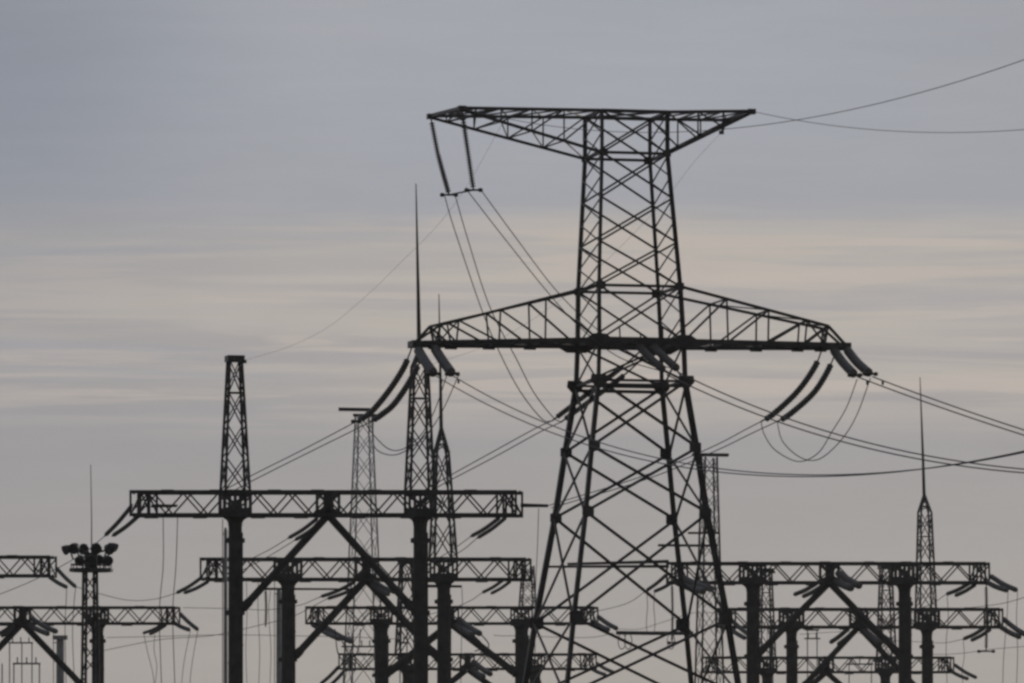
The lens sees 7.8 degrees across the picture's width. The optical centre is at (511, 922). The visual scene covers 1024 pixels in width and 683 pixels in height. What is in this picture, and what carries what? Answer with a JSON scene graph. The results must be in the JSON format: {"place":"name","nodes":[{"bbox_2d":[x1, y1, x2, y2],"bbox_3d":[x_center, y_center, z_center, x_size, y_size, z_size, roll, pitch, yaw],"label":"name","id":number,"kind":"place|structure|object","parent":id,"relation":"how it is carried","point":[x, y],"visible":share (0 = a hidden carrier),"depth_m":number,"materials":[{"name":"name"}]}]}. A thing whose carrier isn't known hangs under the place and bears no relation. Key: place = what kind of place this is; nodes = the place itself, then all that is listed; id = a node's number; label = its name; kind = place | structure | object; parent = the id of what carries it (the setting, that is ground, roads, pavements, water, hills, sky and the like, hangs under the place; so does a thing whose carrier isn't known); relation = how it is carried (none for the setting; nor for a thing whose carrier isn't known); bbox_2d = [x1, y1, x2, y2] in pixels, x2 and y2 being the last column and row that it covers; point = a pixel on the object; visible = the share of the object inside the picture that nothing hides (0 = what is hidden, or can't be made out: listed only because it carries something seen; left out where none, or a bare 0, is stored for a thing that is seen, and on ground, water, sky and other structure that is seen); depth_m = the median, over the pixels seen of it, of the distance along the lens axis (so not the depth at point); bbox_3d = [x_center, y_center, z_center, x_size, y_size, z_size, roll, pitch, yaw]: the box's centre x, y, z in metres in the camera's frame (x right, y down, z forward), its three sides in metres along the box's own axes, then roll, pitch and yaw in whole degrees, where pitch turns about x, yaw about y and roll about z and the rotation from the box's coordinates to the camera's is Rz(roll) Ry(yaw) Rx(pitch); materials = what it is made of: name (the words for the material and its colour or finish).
{"place":"outdoors","nodes":[
{"label":"outdoors","id":0,"kind":"place"},
{"bbox_2d":[0,536,103,593],"bbox_3d":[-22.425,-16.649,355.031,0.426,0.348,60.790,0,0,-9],"label":"span wire","id":1,"kind":"object","parent":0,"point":[56,568],"visible":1,"depth_m":348.81,"materials":[{"name":"metal"}]},
{"bbox_2d":[104,504,132,536],"bbox_3d":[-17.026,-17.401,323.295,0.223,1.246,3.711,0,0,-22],"label":"insulator string","id":2,"kind":"object","parent":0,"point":[116,523],"visible":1,"depth_m":323.25,"materials":[{"name":"brown ceramic"}]},
{"bbox_2d":[159,518,163,682],"bbox_3d":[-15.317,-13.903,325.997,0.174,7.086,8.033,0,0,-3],"label":"dropper wire","id":3,"kind":"object","parent":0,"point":[160,597],"visible":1,"depth_m":325.74,"materials":[{"name":"metal"}]},
{"bbox_2d":[172,518,177,682],"bbox_3d":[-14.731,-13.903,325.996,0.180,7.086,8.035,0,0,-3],"label":"dropper wire","id":4,"kind":"object","parent":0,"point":[173,600],"visible":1,"depth_m":325.78,"materials":[{"name":"metal"}]},
{"bbox_2d":[338,407,380,682],"bbox_3d":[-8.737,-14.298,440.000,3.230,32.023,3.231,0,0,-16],"label":"lattice tower","id":5,"kind":"structure","parent":0,"point":[357,447],"depth_m":439.86,"materials":[{"name":"metal"}]},
{"bbox_2d":[0,0,1023,682],"label":"sky","id":6,"kind":"structure","parent":0,"point":[186,186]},
{"bbox_2d":[658,453,728,682],"bbox_3d":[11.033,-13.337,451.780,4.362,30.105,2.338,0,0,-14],"label":"lattice tower","id":7,"kind":"structure","parent":0,"point":[714,485],"depth_m":451.69,"materials":[{"name":"metal"}]},
{"label":"ground","id":8,"kind":"structure","parent":0,"visible":0},
{"bbox_2d":[8,637,32,682],"bbox_3d":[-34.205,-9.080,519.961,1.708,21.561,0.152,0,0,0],"label":"switch frame","id":9,"kind":"object","parent":8,"relation":"on","point":[21,642],"visible":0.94,"depth_m":519.96,"materials":[{"name":"metal"}]},
{"bbox_2d":[1,657,40,682],"bbox_3d":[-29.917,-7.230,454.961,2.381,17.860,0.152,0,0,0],"label":"switch frame","id":10,"kind":"object","parent":8,"relation":"on","point":[26,663],"visible":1,"depth_m":454.96,"materials":[{"name":"metal"}]},
{"bbox_2d":[0,555,56,578],"bbox_3d":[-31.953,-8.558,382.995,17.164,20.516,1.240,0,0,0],"label":"post gantry","id":11,"kind":"object","parent":8,"relation":"on","point":[49,567],"visible":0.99,"depth_m":382.42,"materials":[{"name":"metal"}]},
{"bbox_2d":[55,566,76,587],"bbox_3d":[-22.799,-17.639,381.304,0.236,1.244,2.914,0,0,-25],"label":"insulator string","id":12,"kind":"object","parent":11,"relation":"hanging from","point":[65,578],"visible":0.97,"depth_m":381.16,"materials":[{"name":"brown ceramic"}]},
{"bbox_2d":[53,633,67,682],"bbox_3d":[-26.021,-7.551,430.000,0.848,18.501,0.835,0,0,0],"label":"steel pole","id":13,"kind":"object","parent":8,"relation":"on","point":[59,639],"visible":0.93,"depth_m":429.80,"materials":[{"name":"grey metal"}]},
{"bbox_2d":[0,606,179,682],"bbox_3d":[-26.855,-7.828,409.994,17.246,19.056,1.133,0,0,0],"label":"post gantry","id":14,"kind":"object","parent":8,"relation":"on","point":[20,621],"visible":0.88,"depth_m":409.68,"materials":[{"name":"metal"}]},
{"bbox_2d":[26,623,49,635],"bbox_3d":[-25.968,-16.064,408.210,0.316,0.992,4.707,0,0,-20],"label":"insulator string","id":15,"kind":"object","parent":14,"relation":"attached to","point":[38,629],"visible":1,"depth_m":407.50,"materials":[{"name":"brown ceramic"}]},
{"bbox_2d":[29,616,57,633],"bbox_3d":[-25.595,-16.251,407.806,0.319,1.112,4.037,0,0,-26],"label":"insulator string","id":16,"kind":"object","parent":14,"relation":"attached to","point":[36,621],"visible":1,"depth_m":407.59,"materials":[{"name":"brown ceramic"}]},
{"bbox_2d":[178,612,198,630],"bbox_3d":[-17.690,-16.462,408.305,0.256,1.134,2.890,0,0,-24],"label":"insulator string","id":17,"kind":"object","parent":14,"relation":"attached to","point":[187,621],"visible":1,"depth_m":408.13,"materials":[{"name":"brown ceramic"}]},
{"bbox_2d":[61,465,118,682],"bbox_3d":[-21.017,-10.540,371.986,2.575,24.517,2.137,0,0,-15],"label":"floodlight mast","id":18,"kind":"object","parent":8,"relation":"on","point":[93,560],"visible":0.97,"depth_m":371.76,"materials":[{"name":"metal"}]},
{"bbox_2d":[222,519,227,682],"bbox_3d":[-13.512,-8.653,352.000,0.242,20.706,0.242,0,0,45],"label":"steel pole","id":19,"kind":"object","parent":8,"relation":"on","point":[225,618],"visible":1,"depth_m":351.93,"materials":[{"name":"grey metal"}]},
{"bbox_2d":[274,582,280,682],"bbox_3d":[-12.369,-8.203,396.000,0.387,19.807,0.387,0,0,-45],"label":"steel pole","id":20,"kind":"object","parent":8,"relation":"on","point":[278,640],"visible":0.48,"depth_m":395.89,"materials":[{"name":"grey metal"}]},
{"bbox_2d":[129,184,548,682],"bbox_3d":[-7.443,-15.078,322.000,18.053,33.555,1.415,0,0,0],"label":"post gantry","id":21,"kind":"object","parent":8,"relation":"on","point":[235,514],"visible":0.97,"depth_m":321.73,"materials":[{"name":"metal"}]},
{"bbox_2d":[111,516,138,536],"bbox_3d":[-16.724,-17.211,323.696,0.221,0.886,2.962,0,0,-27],"label":"insulator string","id":22,"kind":"object","parent":21,"relation":"attached to","point":[125,526],"visible":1,"depth_m":323.67,"materials":[{"name":"brown ceramic"}]},
{"bbox_2d":[287,517,318,538],"bbox_3d":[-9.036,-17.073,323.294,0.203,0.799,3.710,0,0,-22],"label":"insulator string","id":23,"kind":"object","parent":21,"relation":"attached to","point":[304,528],"visible":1,"depth_m":323.18,"materials":[{"name":"brown ceramic"}]},
{"bbox_2d":[201,539,286,578],"bbox_3d":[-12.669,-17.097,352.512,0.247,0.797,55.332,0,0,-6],"label":"span wire","id":24,"kind":"object","parent":23,"relation":"attached to","point":[249,559],"visible":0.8,"depth_m":345.79,"materials":[{"name":"metal"}]},
{"bbox_2d":[470,516,500,536],"bbox_3d":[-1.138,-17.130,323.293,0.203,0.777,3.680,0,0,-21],"label":"insulator string","id":25,"kind":"object","parent":21,"relation":"attached to","point":[487,526],"visible":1,"depth_m":323.17,"materials":[{"name":"brown ceramic"}]},
{"bbox_2d":[476,516,506,538],"bbox_3d":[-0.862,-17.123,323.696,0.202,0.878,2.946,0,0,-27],"label":"insulator string","id":26,"kind":"object","parent":21,"relation":"attached to","point":[492,528],"visible":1,"depth_m":323.60,"materials":[{"name":"brown ceramic"}]},
{"bbox_2d":[200,299,531,682],"bbox_3d":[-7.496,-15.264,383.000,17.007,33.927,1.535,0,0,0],"label":"post gantry","id":27,"kind":"object","parent":8,"relation":"on","point":[288,579],"visible":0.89,"depth_m":382.70,"materials":[{"name":"metal"}]},
{"bbox_2d":[176,577,202,593],"bbox_3d":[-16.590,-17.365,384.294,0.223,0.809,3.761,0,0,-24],"label":"insulator string","id":28,"kind":"object","parent":27,"relation":"attached to","point":[191,584],"visible":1,"depth_m":384.25,"materials":[{"name":"brown ceramic"}]},
{"bbox_2d":[183,581,208,593],"bbox_3d":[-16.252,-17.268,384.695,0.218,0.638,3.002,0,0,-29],"label":"insulator string","id":29,"kind":"object","parent":27,"relation":"attached to","point":[199,586],"visible":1,"depth_m":384.63,"materials":[{"name":"brown ceramic"}]},
{"bbox_2d":[320,581,356,597],"bbox_3d":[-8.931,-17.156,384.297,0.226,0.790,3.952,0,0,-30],"label":"insulator string","id":30,"kind":"object","parent":27,"relation":"attached to","point":[351,583],"visible":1,"depth_m":384.31,"materials":[{"name":"brown ceramic"}]},
{"bbox_2d":[326,586,353,599],"bbox_3d":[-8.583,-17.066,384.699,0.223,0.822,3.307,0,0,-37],"label":"insulator string","id":31,"kind":"object","parent":27,"relation":"attached to","point":[338,595],"visible":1,"depth_m":385.11,"materials":[{"name":"brown ceramic"}]},
{"bbox_2d":[104,599,325,650],"bbox_3d":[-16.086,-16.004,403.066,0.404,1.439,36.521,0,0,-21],"label":"span wire","id":32,"kind":"object","parent":31,"relation":"attached to","point":[211,635],"visible":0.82,"depth_m":405.43,"materials":[{"name":"metal"}]},
{"bbox_2d":[305,566,598,682],"bbox_3d":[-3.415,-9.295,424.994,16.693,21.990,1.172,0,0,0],"label":"post gantry","id":33,"kind":"object","parent":8,"relation":"on","point":[384,670],"visible":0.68,"depth_m":424.64,"materials":[{"name":"metal"}]},
{"bbox_2d":[311,624,341,640],"bbox_3d":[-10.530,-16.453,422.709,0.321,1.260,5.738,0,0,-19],"label":"insulator string","id":34,"kind":"object","parent":33,"relation":"attached to","point":[330,634],"visible":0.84,"depth_m":421.74,"materials":[{"name":"brown ceramic"}]},
{"bbox_2d":[315,618,352,643],"bbox_3d":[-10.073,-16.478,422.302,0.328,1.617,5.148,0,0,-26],"label":"insulator string","id":35,"kind":"object","parent":33,"relation":"attached to","point":[332,630],"visible":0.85,"depth_m":421.80,"materials":[{"name":"brown ceramic"}]},
{"bbox_2d":[453,622,474,637],"bbox_3d":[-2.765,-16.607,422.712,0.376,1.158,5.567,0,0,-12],"label":"insulator string","id":36,"kind":"object","parent":33,"relation":"attached to","point":[465,631],"visible":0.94,"depth_m":421.80,"materials":[{"name":"brown ceramic"}]},
{"bbox_2d":[456,616,481,635],"bbox_3d":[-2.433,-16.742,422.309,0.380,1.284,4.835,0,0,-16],"label":"insulator string","id":37,"kind":"object","parent":33,"relation":"attached to","point":[467,625],"visible":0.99,"depth_m":421.96,"materials":[{"name":"brown ceramic"}]},
{"bbox_2d":[596,615,617,629],"bbox_3d":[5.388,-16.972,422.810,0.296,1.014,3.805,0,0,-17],"label":"insulator string","id":38,"kind":"object","parent":33,"relation":"attached to","point":[606,622],"visible":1,"depth_m":422.48,"materials":[{"name":"brown ceramic"}]},
{"bbox_2d":[585,592,643,613],"bbox_3d":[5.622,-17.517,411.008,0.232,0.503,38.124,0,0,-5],"label":"span wire","id":39,"kind":"object","parent":33,"relation":"attached to","point":[619,605],"visible":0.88,"depth_m":408.49,"materials":[{"name":"metal"}]},
{"bbox_2d":[646,574,665,590],"bbox_3d":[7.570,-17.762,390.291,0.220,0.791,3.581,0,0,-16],"label":"insulator string","id":40,"kind":"object","parent":39,"relation":"attached to","point":[657,582],"visible":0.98,"depth_m":390.18,"materials":[{"name":"brown ceramic"}]},
{"bbox_2d":[646,597,647,630],"bbox_3d":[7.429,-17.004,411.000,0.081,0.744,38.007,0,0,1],"label":"dropper wire","id":41,"kind":"object","parent":40,"relation":"hanging from","point":[646,615],"visible":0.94,"depth_m":413.79,"materials":[{"name":"metal"}]},
{"bbox_2d":[616,631,692,649],"bbox_3d":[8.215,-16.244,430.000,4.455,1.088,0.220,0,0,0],"label":"bus bar","id":42,"kind":"object","parent":41,"relation":"hanging from","point":[624,633],"visible":0.76,"depth_m":429.92,"materials":[{"name":"metal"}]},
{"bbox_2d":[338,562,596,682],"bbox_3d":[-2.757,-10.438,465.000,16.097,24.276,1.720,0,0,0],"label":"post gantry","id":43,"kind":"object","parent":8,"relation":"on","point":[406,669],"visible":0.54,"depth_m":464.45,"materials":[{"name":"metal"}]},
{"bbox_2d":[469,667,485,678],"bbox_3d":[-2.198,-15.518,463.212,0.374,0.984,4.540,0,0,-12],"label":"insulator string","id":44,"kind":"object","parent":43,"relation":"attached to","point":[477,673],"visible":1,"depth_m":462.36,"materials":[{"name":"brown ceramic"}]},
{"bbox_2d":[471,659,492,676],"bbox_3d":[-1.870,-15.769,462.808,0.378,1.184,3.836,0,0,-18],"label":"insulator string","id":45,"kind":"object","parent":43,"relation":"attached to","point":[480,667],"visible":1,"depth_m":462.50,"materials":[{"name":"brown ceramic"}]},
{"bbox_2d":[407,105,850,682],"bbox_3d":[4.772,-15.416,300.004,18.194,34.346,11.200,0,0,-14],"label":"transmission pylon","id":46,"kind":"object","parent":8,"relation":"on","point":[681,343],"visible":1,"depth_m":299.32,"materials":[{"name":"metal"}]},
{"bbox_2d":[351,348,411,423],"bbox_3d":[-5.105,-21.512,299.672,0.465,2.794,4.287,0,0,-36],"label":"insulator string","id":47,"kind":"object","parent":46,"relation":"hanging from","point":[380,401],"visible":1,"depth_m":299.64,"materials":[{"name":"brown ceramic"}]},
{"bbox_2d":[223,422,355,490],"bbox_3d":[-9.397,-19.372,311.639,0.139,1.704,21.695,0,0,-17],"label":"conductor wire","id":48,"kind":"object","parent":47,"relation":"attached to","point":[288,457],"visible":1,"depth_m":311.74,"materials":[{"name":"metal"}]},
{"bbox_2d":[370,362,419,422],"bbox_3d":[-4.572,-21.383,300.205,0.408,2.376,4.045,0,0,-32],"label":"insulator string","id":49,"kind":"object","parent":46,"relation":"hanging from","point":[393,404],"visible":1,"depth_m":300.15,"materials":[{"name":"brown ceramic"}]},
{"bbox_2d":[232,422,369,491],"bbox_3d":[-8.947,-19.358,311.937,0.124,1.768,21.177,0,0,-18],"label":"conductor wire","id":50,"kind":"object","parent":49,"relation":"attached to","point":[297,457],"visible":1,"depth_m":312.65,"materials":[{"name":"metal"}]},
{"bbox_2d":[414,346,441,376],"bbox_3d":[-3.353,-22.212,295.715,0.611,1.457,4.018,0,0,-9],"label":"insulator string","id":51,"kind":"object","parent":46,"relation":"hanging from","point":[428,366],"visible":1,"depth_m":295.17,"materials":[{"name":"brown ceramic"}]},
{"bbox_2d":[429,119,457,196],"bbox_3d":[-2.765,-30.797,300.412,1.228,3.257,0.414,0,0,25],"label":"insulator string","id":52,"kind":"object","parent":46,"relation":"hanging from","point":[442,171],"visible":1,"depth_m":300.49,"materials":[{"name":"brown ceramic"}]},
{"bbox_2d":[444,196,551,421],"bbox_3d":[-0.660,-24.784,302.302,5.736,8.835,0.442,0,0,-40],"label":"jumper wire","id":53,"kind":"object","parent":52,"relation":"hanging from","point":[484,316],"visible":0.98,"depth_m":302.04,"materials":[{"name":"metal"}]},
{"bbox_2d":[455,197,560,421],"bbox_3d":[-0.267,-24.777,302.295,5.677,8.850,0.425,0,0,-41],"label":"jumper wire","id":54,"kind":"object","parent":52,"relation":"hanging from","point":[493,314],"visible":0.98,"depth_m":301.98,"materials":[{"name":"metal"}]},
{"bbox_2d":[430,345,459,376],"bbox_3d":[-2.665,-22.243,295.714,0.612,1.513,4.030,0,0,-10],"label":"insulator string","id":55,"kind":"object","parent":46,"relation":"hanging from","point":[443,361],"visible":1,"depth_m":295.18,"materials":[{"name":"brown ceramic"}]},
{"bbox_2d":[364,376,446,450],"bbox_3d":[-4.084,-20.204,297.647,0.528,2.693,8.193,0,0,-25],"label":"jumper wire","id":56,"kind":"object","parent":55,"relation":"hanging from","point":[420,434],"visible":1,"depth_m":297.55,"materials":[{"name":"metal"}]},
{"bbox_2d":[372,376,458,455],"bbox_3d":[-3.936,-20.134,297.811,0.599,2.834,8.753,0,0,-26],"label":"jumper wire","id":57,"kind":"object","parent":55,"relation":"hanging from","point":[420,439],"visible":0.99,"depth_m":298.05,"materials":[{"name":"metal"}]},
{"bbox_2d":[453,376,1023,475],"bbox_3d":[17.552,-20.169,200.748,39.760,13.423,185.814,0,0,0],"label":"conductor wire","id":58,"kind":"object","parent":55,"relation":"attached to","point":[458,381],"visible":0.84,"depth_m":255.19,"materials":[{"name":"metal"}]},
{"bbox_2d":[460,111,482,191],"bbox_3d":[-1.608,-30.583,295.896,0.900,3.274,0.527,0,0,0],"label":"insulator string","id":59,"kind":"object","parent":46,"relation":"hanging from","point":[469,162],"visible":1,"depth_m":295.74,"materials":[{"name":"brown ceramic"}]},
{"bbox_2d":[468,191,663,371],"bbox_3d":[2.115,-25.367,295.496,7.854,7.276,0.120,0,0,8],"label":"jumper wire","id":60,"kind":"object","parent":59,"relation":"hanging from","point":[553,298],"visible":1,"depth_m":295.50,"materials":[{"name":"metal"}]},
{"bbox_2d":[482,191,678,370],"bbox_3d":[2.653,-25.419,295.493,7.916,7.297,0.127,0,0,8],"label":"jumper wire","id":61,"kind":"object","parent":59,"relation":"hanging from","point":[564,299],"visible":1,"depth_m":295.52,"materials":[{"name":"metal"}]},
{"bbox_2d":[552,352,638,420],"bbox_3d":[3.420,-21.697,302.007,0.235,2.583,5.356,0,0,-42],"label":"insulator string","id":62,"kind":"object","parent":46,"relation":"hanging from","point":[562,412],"visible":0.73,"depth_m":302.61,"materials":[{"name":"brown ceramic"}]},
{"bbox_2d":[426,421,550,488],"bbox_3d":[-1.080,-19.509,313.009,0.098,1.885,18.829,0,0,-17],"label":"conductor wire","id":63,"kind":"object","parent":62,"relation":"attached to","point":[487,454],"visible":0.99,"depth_m":312.68,"materials":[{"name":"metal"}]},
{"bbox_2d":[561,357,643,422],"bbox_3d":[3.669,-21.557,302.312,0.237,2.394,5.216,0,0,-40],"label":"insulator string","id":64,"kind":"object","parent":46,"relation":"hanging from","point":[583,404],"visible":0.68,"depth_m":302.54,"materials":[{"name":"brown ceramic"}]},
{"bbox_2d":[432,422,560,489],"bbox_3d":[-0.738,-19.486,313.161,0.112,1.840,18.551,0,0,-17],"label":"conductor wire","id":65,"kind":"object","parent":64,"relation":"attached to","point":[495,456],"visible":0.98,"depth_m":313.22,"materials":[{"name":"metal"}]},
{"bbox_2d":[636,343,665,371],"bbox_3d":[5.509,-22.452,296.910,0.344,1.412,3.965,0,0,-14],"label":"insulator string","id":66,"kind":"object","parent":46,"relation":"hanging from","point":[643,351],"visible":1,"depth_m":296.71,"materials":[{"name":"brown ceramic"}]},
{"bbox_2d":[649,344,679,370],"bbox_3d":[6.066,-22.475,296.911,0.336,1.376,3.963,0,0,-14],"label":"insulator string","id":67,"kind":"object","parent":46,"relation":"hanging from","point":[661,354],"visible":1,"depth_m":296.67,"materials":[{"name":"brown ceramic"}]},
{"bbox_2d":[436,376,1023,476],"bbox_3d":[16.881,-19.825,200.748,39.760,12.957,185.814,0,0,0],"label":"conductor wire","id":68,"kind":"object","parent":46,"relation":"attached to","point":[441,380],"visible":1,"depth_m":246.11,"materials":[{"name":"metal"}]},
{"bbox_2d":[463,59,1023,132],"bbox_3d":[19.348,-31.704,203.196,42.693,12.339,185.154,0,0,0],"label":"earth wire","id":69,"kind":"object","parent":46,"relation":"attached to","point":[763,124],"visible":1,"depth_m":249.29,"materials":[{"name":"metal"}]},
{"bbox_2d":[760,349,822,421],"bbox_3d":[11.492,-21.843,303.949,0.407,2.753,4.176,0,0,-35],"label":"insulator string","id":70,"kind":"object","parent":46,"relation":"hanging from","point":[793,395],"visible":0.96,"depth_m":303.85,"materials":[{"name":"brown ceramic"}]},
{"bbox_2d":[549,422,759,505],"bbox_3d":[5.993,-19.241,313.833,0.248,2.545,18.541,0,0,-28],"label":"conductor wire","id":71,"kind":"object","parent":70,"relation":"attached to","point":[672,464],"visible":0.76,"depth_m":311.60,"materials":[{"name":"metal"}]},
{"bbox_2d":[761,379,857,461],"bbox_3d":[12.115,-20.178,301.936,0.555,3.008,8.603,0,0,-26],"label":"jumper wire","id":72,"kind":"object","parent":70,"relation":"hanging from","point":[826,440],"visible":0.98,"depth_m":301.98,"materials":[{"name":"metal"}]},
{"bbox_2d":[777,357,833,421],"bbox_3d":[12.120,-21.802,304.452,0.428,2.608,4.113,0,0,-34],"label":"insulator string","id":73,"kind":"object","parent":46,"relation":"hanging from","point":[810,395],"visible":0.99,"depth_m":304.34,"materials":[{"name":"brown ceramic"}]},
{"bbox_2d":[551,422,775,507],"bbox_3d":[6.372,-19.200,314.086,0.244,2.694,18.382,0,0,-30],"label":"conductor wire","id":74,"kind":"object","parent":73,"relation":"attached to","point":[683,464],"visible":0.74,"depth_m":311.51,"materials":[{"name":"metal"}]},
{"bbox_2d":[777,378,870,460],"bbox_3d":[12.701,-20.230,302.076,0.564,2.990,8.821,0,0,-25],"label":"jumper wire","id":75,"kind":"object","parent":73,"relation":"hanging from","point":[837,443],"visible":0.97,"depth_m":302.17,"materials":[{"name":"metal"}]},
{"bbox_2d":[666,374,1023,472],"bbox_3d":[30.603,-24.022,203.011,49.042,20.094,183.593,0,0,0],"label":"conductor wire","id":76,"kind":"object","parent":46,"relation":"attached to","point":[840,440],"visible":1,"depth_m":272.76,"materials":[{"name":"metal"}]},
{"bbox_2d":[830,347,862,377],"bbox_3d":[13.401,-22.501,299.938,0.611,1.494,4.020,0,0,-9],"label":"insulator string","id":77,"kind":"object","parent":46,"relation":"hanging from","point":[847,367],"visible":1,"depth_m":299.41,"materials":[{"name":"brown ceramic"}]},
{"bbox_2d":[678,372,1023,469],"bbox_3d":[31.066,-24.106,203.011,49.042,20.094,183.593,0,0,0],"label":"conductor wire","id":78,"kind":"object","parent":46,"relation":"attached to","point":[846,436],"visible":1,"depth_m":273.51,"materials":[{"name":"metal"}]},
{"bbox_2d":[843,347,877,376],"bbox_3d":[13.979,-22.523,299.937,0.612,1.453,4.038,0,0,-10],"label":"insulator string","id":79,"kind":"object","parent":46,"relation":"hanging from","point":[858,363],"visible":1,"depth_m":299.42,"materials":[{"name":"brown ceramic"}]},
{"bbox_2d":[872,376,1023,430],"bbox_3d":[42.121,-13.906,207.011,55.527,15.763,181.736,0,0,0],"label":"conductor wire","id":80,"kind":"object","parent":79,"relation":"attached to","point":[883,381],"visible":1,"depth_m":289.75,"materials":[{"name":"metal"}]},
{"bbox_2d":[752,111,1023,132],"bbox_3d":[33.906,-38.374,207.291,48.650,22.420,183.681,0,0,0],"label":"earth wire","id":81,"kind":"object","parent":46,"relation":"attached to","point":[888,130],"visible":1,"depth_m":280.79,"materials":[{"name":"metal"}]},
{"bbox_2d":[857,376,1023,435],"bbox_3d":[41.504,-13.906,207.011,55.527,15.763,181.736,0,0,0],"label":"conductor wire","id":82,"kind":"object","parent":46,"relation":"attached to","point":[867,381],"visible":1,"depth_m":289.07,"materials":[{"name":"metal"}]},
{"bbox_2d":[549,560,989,682],"bbox_3d":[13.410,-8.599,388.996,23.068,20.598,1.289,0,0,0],"label":"post gantry","id":83,"kind":"object","parent":8,"relation":"on","point":[904,585],"visible":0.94,"depth_m":388.70,"materials":[{"name":"metal"}]},
{"bbox_2d":[667,584,675,643],"bbox_3d":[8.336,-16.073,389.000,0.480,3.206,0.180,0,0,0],"label":"insulator string","id":84,"kind":"object","parent":83,"relation":"hanging from","point":[672,617],"visible":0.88,"depth_m":388.95,"materials":[{"name":"brown ceramic"}]},
{"bbox_2d":[675,582,705,593],"bbox_3d":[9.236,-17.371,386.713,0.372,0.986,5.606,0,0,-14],"label":"insulator string","id":85,"kind":"object","parent":83,"relation":"attached to","point":[699,590],"visible":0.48,"depth_m":384.79,"materials":[{"name":"brown ceramic"}]},
{"bbox_2d":[683,574,713,591],"bbox_3d":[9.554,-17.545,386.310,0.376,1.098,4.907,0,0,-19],"label":"insulator string","id":86,"kind":"object","parent":83,"relation":"attached to","point":[688,580],"visible":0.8,"depth_m":385.93,"materials":[{"name":"brown ceramic"}]},
{"bbox_2d":[793,584,817,595],"bbox_3d":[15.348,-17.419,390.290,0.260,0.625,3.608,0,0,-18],"label":"insulator string","id":87,"kind":"object","parent":83,"relation":"attached to","point":[802,591],"visible":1,"depth_m":390.47,"materials":[{"name":"brown ceramic"}]},
{"bbox_2d":[833,577,853,591],"bbox_3d":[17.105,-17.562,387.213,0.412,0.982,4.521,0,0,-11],"label":"insulator string","id":88,"kind":"object","parent":83,"relation":"attached to","point":[844,585],"visible":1,"depth_m":386.35,"materials":[{"name":"brown ceramic"}]},
{"bbox_2d":[835,570,862,588],"bbox_3d":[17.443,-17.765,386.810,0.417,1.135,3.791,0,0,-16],"label":"insulator string","id":89,"kind":"object","parent":83,"relation":"attached to","point":[841,575],"visible":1,"depth_m":386.57,"materials":[{"name":"brown ceramic"}]},
{"bbox_2d":[946,584,969,595],"bbox_3d":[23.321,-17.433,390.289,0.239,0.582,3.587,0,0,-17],"label":"insulator string","id":90,"kind":"object","parent":83,"relation":"attached to","point":[958,589],"visible":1,"depth_m":390.24,"materials":[{"name":"brown ceramic"}]},
{"bbox_2d":[977,585,994,652],"bbox_3d":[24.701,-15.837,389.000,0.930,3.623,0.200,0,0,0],"label":"insulator string","id":91,"kind":"object","parent":83,"relation":"hanging from","point":[986,621],"visible":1,"depth_m":388.94,"materials":[{"name":"brown ceramic"}]},
{"bbox_2d":[986,579,1008,592],"bbox_3d":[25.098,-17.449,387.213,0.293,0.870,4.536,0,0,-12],"label":"insulator string","id":92,"kind":"object","parent":83,"relation":"attached to","point":[997,586],"visible":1,"depth_m":386.68,"materials":[{"name":"brown ceramic"}]},
{"bbox_2d":[989,574,1017,591],"bbox_3d":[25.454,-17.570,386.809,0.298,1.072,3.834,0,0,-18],"label":"insulator string","id":93,"kind":"object","parent":83,"relation":"attached to","point":[1000,582],"visible":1,"depth_m":386.62,"materials":[{"name":"brown ceramic"}]},
{"bbox_2d":[804,624,819,676],"bbox_3d":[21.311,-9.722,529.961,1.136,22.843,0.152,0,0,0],"label":"switch frame","id":94,"kind":"object","parent":8,"relation":"on","point":[817,638],"visible":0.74,"depth_m":529.96,"materials":[{"name":"metal"}]},
{"bbox_2d":[703,566,953,682],"bbox_3d":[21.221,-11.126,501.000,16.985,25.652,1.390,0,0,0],"label":"post gantry","id":95,"kind":"object","parent":8,"relation":"on","point":[885,673],"visible":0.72,"depth_m":500.50,"materials":[{"name":"metal"}]},
{"bbox_2d":[953,663,976,678],"bbox_3d":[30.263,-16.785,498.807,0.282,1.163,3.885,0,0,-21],"label":"insulator string","id":96,"kind":"object","parent":95,"relation":"attached to","point":[959,668],"visible":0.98,"depth_m":498.63,"materials":[{"name":"brown ceramic"}]},
{"bbox_2d":[716,380,1002,682],"bbox_3d":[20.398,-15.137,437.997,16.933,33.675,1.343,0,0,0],"label":"post gantry","id":97,"kind":"object","parent":8,"relation":"on","point":[929,625],"visible":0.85,"depth_m":437.70,"materials":[{"name":"metal"}]},
{"bbox_2d":[829,630,849,643],"bbox_3d":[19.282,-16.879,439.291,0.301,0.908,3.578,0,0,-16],"label":"insulator string","id":98,"kind":"object","parent":97,"relation":"attached to","point":[838,636],"visible":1,"depth_m":439.31,"materials":[{"name":"brown ceramic"}]},
{"bbox_2d":[860,628,882,645],"bbox_3d":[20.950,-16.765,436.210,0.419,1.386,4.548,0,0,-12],"label":"insulator string","id":99,"kind":"object","parent":97,"relation":"attached to","point":[870,635],"visible":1,"depth_m":435.60,"materials":[{"name":"brown ceramic"}]},
{"bbox_2d":[996,624,1021,638],"bbox_3d":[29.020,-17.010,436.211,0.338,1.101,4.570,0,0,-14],"label":"insulator string","id":100,"kind":"object","parent":97,"relation":"attached to","point":[1004,629],"visible":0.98,"depth_m":435.76,"materials":[{"name":"brown ceramic"}]},
{"bbox_2d":[1002,617,1023,636],"bbox_3d":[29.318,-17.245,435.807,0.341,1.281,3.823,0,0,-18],"label":"insulator string","id":101,"kind":"object","parent":97,"relation":"attached to","point":[1012,626],"visible":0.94,"depth_m":435.68,"materials":[{"name":"brown ceramic"}]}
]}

